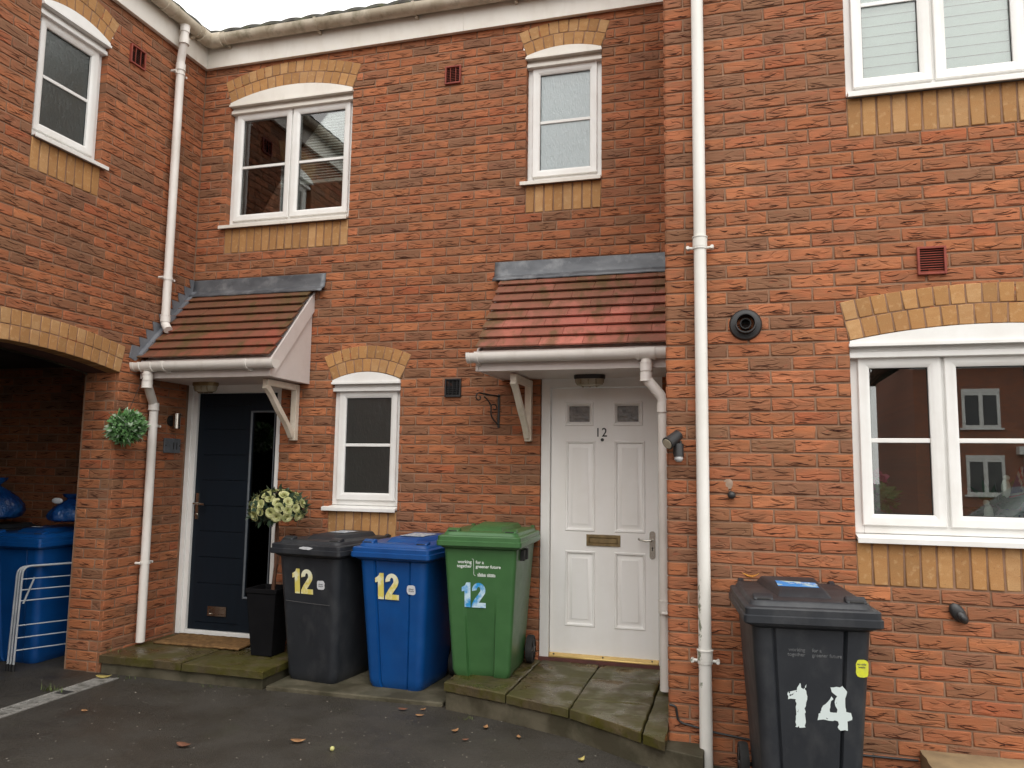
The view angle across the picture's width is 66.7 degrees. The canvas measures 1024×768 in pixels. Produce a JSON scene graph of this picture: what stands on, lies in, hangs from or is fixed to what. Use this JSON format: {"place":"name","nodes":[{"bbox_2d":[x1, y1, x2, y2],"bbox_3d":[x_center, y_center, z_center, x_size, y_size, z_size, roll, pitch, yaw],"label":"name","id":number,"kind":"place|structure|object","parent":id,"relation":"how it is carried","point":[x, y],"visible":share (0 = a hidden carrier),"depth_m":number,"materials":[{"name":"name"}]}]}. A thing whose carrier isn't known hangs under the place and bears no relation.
{"place":"outdoors","nodes":[
{"label":"outdoors","id":0,"kind":"place"},
{"bbox_2d":[0,521,46,530],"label":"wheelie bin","id":1,"kind":"object","parent":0,"point":[9,525],"visible":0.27,"depth_m":6.65,"materials":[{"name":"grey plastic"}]},
{"bbox_2d":[0,477,25,518],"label":"refuse bag","id":2,"kind":"object","parent":1,"relation":"on","point":[12,504],"visible":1,"depth_m":6.52,"materials":[{"name":"blue plastic"}]},
{"bbox_2d":[174,0,395,30],"label":"sky","id":3,"kind":"structure","parent":0,"point":[212,14],"materials":[{"name":"white"}]},
{"bbox_2d":[0,655,728,767],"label":"ground","id":4,"kind":"structure","parent":0,"point":[112,735],"depth_m":4.53,"materials":[{"name":"grey asphalt"}]},
{"bbox_2d":[0,524,73,663],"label":"wheelie bin","id":5,"kind":"object","parent":4,"relation":"on","point":[34,545],"visible":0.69,"depth_m":6.05,"materials":[{"name":"blue plastic"}]},
{"bbox_2d":[46,494,76,521],"bbox_3d":[-3.628,1.013,6.387,0.349,0.219,0.297,2,-6,-13],"label":"refuse bag","id":6,"kind":"object","parent":5,"relation":"on","point":[62,511],"visible":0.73,"depth_m":6.28,"materials":[{"name":"blue plastic"}]},
{"bbox_2d":[5,562,71,671],"bbox_3d":[-3.527,1.773,6.013,0.094,0.773,0.604,-5,-9,45],"label":"clothes airer","id":7,"kind":"object","parent":4,"relation":"on","point":[10,665],"visible":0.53,"depth_m":5.84,"materials":[{"name":"white metal"}]},
{"bbox_2d":[0,677,118,717],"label":"drain channel","id":8,"kind":"object","parent":4,"relation":"on","point":[40,700],"visible":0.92,"depth_m":5.15,"materials":[{"name":"concrete"}]},
{"bbox_2d":[96,675,110,677],"bbox_3d":[-2.945,2.109,5.605,0.098,0.022,0.062,-1,-6,16],"label":"fallen leaf","id":9,"kind":"object","parent":8,"relation":"on","point":[102,676],"visible":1,"depth_m":5.62,"materials":[{"name":"yellow plant"}]},
{"bbox_2d":[176,742,189,745],"bbox_3d":[-1.806,1.982,4.276,0.094,0.018,0.046,-1,-6,16],"label":"fallen leaf","id":10,"kind":"object","parent":4,"relation":"on","point":[182,744],"visible":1,"depth_m":4.29,"materials":[{"name":"brown plant"}]},
{"bbox_2d":[99,634,289,689],"bbox_3d":[-2.280,2.111,5.932,1.396,0.158,0.800,-1,-6,16],"label":"doorstep","id":11,"kind":"object","parent":4,"relation":"on","point":[244,668],"visible":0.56,"depth_m":5.64,"materials":[{"name":"concrete"}]},
{"bbox_2d":[153,633,249,649],"bbox_3d":[-2.418,2.046,6.182,0.781,0.021,0.350,-1,-6,16],"label":"doormat","id":12,"kind":"object","parent":11,"relation":"on","point":[206,641],"visible":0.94,"depth_m":6.14,"materials":[{"name":"brown fabric"}]},
{"bbox_2d":[245,483,311,656],"bbox_3d":[-1.799,1.393,5.911,0.515,1.280,0.441,-1,-6,16],"label":"planter","id":13,"kind":"object","parent":11,"relation":"on","point":[266,619],"visible":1,"depth_m":5.81,"materials":[{"name":"black plastic"}]},
{"bbox_2d":[0,0,476,672],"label":"brick house","id":14,"kind":"structure","parent":4,"relation":"on","point":[260,224],"depth_m":6.36,"materials":[{"name":"brick"}]},
{"bbox_2d":[31,0,111,183],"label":"window","id":15,"kind":"structure","parent":14,"relation":"in","point":[71,50],"depth_m":5.67,"materials":[{"name":"white plastic"}]},
{"bbox_2d":[101,378,150,447],"bbox_3d":[-2.924,0.185,5.928,0.321,0.614,0.330,-1,-6,16],"label":"topiary ball","id":16,"kind":"object","parent":14,"relation":"hanging from","point":[127,426],"visible":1,"depth_m":5.84,"materials":[{"name":"green plant"}]},
{"bbox_2d":[163,438,180,452],"bbox_3d":[-2.853,0.518,6.528,0.019,0.122,0.192,-1,-6,16],"label":"number plaque","id":17,"kind":"object","parent":14,"relation":"attached to","point":[171,445],"visible":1,"depth_m":6.51,"materials":[{"name":"stone"}]},
{"bbox_2d":[167,413,180,428],"bbox_3d":[-2.821,0.311,6.517,0.094,0.128,0.090,-1,-6,16],"label":"wall lamp","id":18,"kind":"object","parent":14,"relation":"attached to","point":[174,420],"visible":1,"depth_m":6.49,"materials":[{"name":"metal"}]},
{"bbox_2d":[192,382,218,392],"bbox_3d":[-2.545,0.033,6.459,0.220,0.089,0.124,-1,-6,16],"label":"canopy light","id":19,"kind":"object","parent":14,"relation":"attached to","point":[204,387],"visible":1,"depth_m":6.41,"materials":[{"name":"beige glass"}]},
{"bbox_2d":[187,393,277,632],"bbox_3d":[-2.350,1.064,6.542,0.786,1.984,0.113,-1,-6,16],"label":"door","id":20,"kind":"structure","parent":14,"relation":"in","point":[230,555],"depth_m":6.57,"materials":[{"name":"black wood"}]},
{"bbox_2d":[218,83,353,251],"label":"window","id":21,"kind":"structure","parent":14,"relation":"in","point":[292,150],"depth_m":6.82,"materials":[{"name":"white plastic"}]},
{"bbox_2d":[321,372,400,530],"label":"window","id":22,"kind":"structure","parent":14,"relation":"in","point":[366,444],"depth_m":6.35,"materials":[{"name":"white plastic"}]},
{"bbox_2d":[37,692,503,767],"bbox_3d":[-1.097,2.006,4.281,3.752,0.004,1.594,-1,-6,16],"label":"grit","id":23,"kind":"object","parent":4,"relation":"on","point":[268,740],"visible":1,"depth_m":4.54,"materials":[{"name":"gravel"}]},
{"bbox_2d":[290,738,304,741],"bbox_3d":[-1.201,2.002,4.364,0.079,0.015,0.046,-1,-6,16],"label":"fallen leaf","id":24,"kind":"object","parent":4,"relation":"on","point":[297,740],"visible":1,"depth_m":4.37,"materials":[{"name":"orange plant"}]},
{"bbox_2d":[266,669,453,706],"bbox_3d":[-0.978,2.145,5.572,1.300,0.048,0.765,-1,-6,16],"label":"concrete strip","id":25,"kind":"object","parent":4,"relation":"on","point":[359,686],"visible":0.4,"depth_m":5.31,"materials":[{"name":"grey concrete"}]},
{"bbox_2d":[270,530,390,683],"bbox_3d":[-1.327,1.625,5.787,0.606,1.024,0.776,-2,-7,23],"label":"wheelie bin","id":26,"kind":"object","parent":25,"relation":"on","point":[325,622],"visible":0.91,"depth_m":5.52,"materials":[{"name":"grey plastic"}]},
{"bbox_2d":[351,532,454,690],"bbox_3d":[-0.724,1.616,5.638,0.606,1.024,0.773,-1,-7,19],"label":"wheelie bin","id":27,"kind":"object","parent":25,"relation":"on","point":[405,592],"visible":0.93,"depth_m":5.37,"materials":[{"name":"blue plastic"}]},
{"bbox_2d":[41,648,725,767],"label":"weeds","id":28,"kind":"object","parent":4,"relation":"on","point":[47,689],"visible":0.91,"depth_m":5.30,"materials":[{"name":"plant"}]},
{"bbox_2d":[444,0,668,691],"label":"brick house","id":29,"kind":"structure","parent":4,"relation":"on","point":[566,258],"depth_m":5.85,"materials":[{"name":"brick"}]},
{"bbox_2d":[475,392,499,427],"bbox_3d":[-0.186,0.196,5.882,0.225,0.262,0.017,5,-8,-36],"label":"basket bracket","id":30,"kind":"object","parent":29,"relation":"attached to","point":[498,418],"visible":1,"depth_m":5.92,"materials":[{"name":"black metal"}]},
{"bbox_2d":[520,44,601,211],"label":"window","id":31,"kind":"structure","parent":29,"relation":"in","point":[565,92],"depth_m":6.13,"materials":[{"name":"white plastic"}]},
{"bbox_2d":[574,374,604,387],"bbox_3d":[0.556,-0.020,5.577,0.224,0.089,0.124,-1,-6,16],"label":"canopy light","id":32,"kind":"object","parent":29,"relation":"attached to","point":[588,380],"visible":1,"depth_m":5.53,"materials":[{"name":"beige metal"}]},
{"bbox_2d":[550,387,658,659],"bbox_3d":[0.667,0.992,5.685,0.788,1.939,0.106,-1,-6,16],"label":"door","id":33,"kind":"structure","parent":29,"relation":"in","point":[604,583],"depth_m":5.69,"materials":[{"name":"white plastic"}]},
{"bbox_2d":[444,658,704,767],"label":"doorstep","id":34,"kind":"object","parent":4,"relation":"on","point":[621,712],"visible":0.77,"depth_m":4.70,"materials":[{"name":"concrete"}]},
{"bbox_2d":[436,521,540,678],"bbox_3d":[-0.147,1.476,5.426,0.582,0.981,0.742,-1,-6,13],"label":"wheelie bin","id":35,"kind":"object","parent":34,"relation":"on","point":[488,568],"visible":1,"depth_m":5.16,"materials":[{"name":"green plastic"}]},
{"bbox_2d":[729,576,883,767],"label":"wheelie bin","id":36,"kind":"object","parent":4,"relation":"on","point":[805,646],"visible":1,"depth_m":3.38,"materials":[{"name":"grey plastic"}]},
{"bbox_2d":[743,573,758,577],"bbox_3d":[1.226,0.983,3.996,0.085,0.024,0.042,-1,-6,16],"label":"fallen leaf","id":37,"kind":"object","parent":36,"relation":"on","point":[750,576],"visible":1,"depth_m":4.00,"materials":[{"name":"orange plant"}]},
{"bbox_2d":[920,750,1023,767],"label":"doorstep","id":38,"kind":"object","parent":4,"relation":"on","point":[932,759],"visible":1,"depth_m":3.70,"materials":[{"name":"stone"}]},
{"bbox_2d":[663,0,1023,767],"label":"brick house","id":39,"kind":"structure","parent":0,"point":[845,248],"depth_m":4.19,"materials":[{"name":"red brick"}]},
{"bbox_2d":[662,430,683,461],"bbox_3d":[0.895,0.342,4.280,0.138,0.176,0.089,6,-8,-38],"label":"security light","id":40,"kind":"object","parent":39,"relation":"attached to","point":[672,440],"visible":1,"depth_m":4.25,"materials":[{"name":"black plastic"}]},
{"bbox_2d":[873,467,901,513],"bbox_3d":[2.001,0.611,4.234,0.229,0.316,0.212,5,-7,-31],"label":"pot plant","id":41,"kind":"object","parent":39,"relation":"on","point":[889,494],"visible":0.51,"depth_m":4.21,"materials":[{"name":"green plant"}]},
{"bbox_2d":[843,0,1023,130],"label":"window","id":42,"kind":"structure","parent":39,"relation":"in","point":[891,46],"depth_m":4.26,"materials":[{"name":"white plastic"}]},
{"bbox_2d":[849,323,1023,548],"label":"window","id":43,"kind":"structure","parent":39,"relation":"in","point":[939,411],"depth_m":4.12,"materials":[{"name":"white plastic"}]},
{"bbox_2d":[963,475,1023,516],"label":"pot plant","id":44,"kind":"object","parent":39,"relation":"on","point":[1001,500],"visible":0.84,"depth_m":4.04,"materials":[{"name":"green plant"}]},
{"bbox_2d":[1003,466,1023,516],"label":"flag","id":45,"kind":"object","parent":39,"relation":"on","point":[1017,489],"visible":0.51,"depth_m":4.03,"materials":[{"name":"fabric"}]}
]}

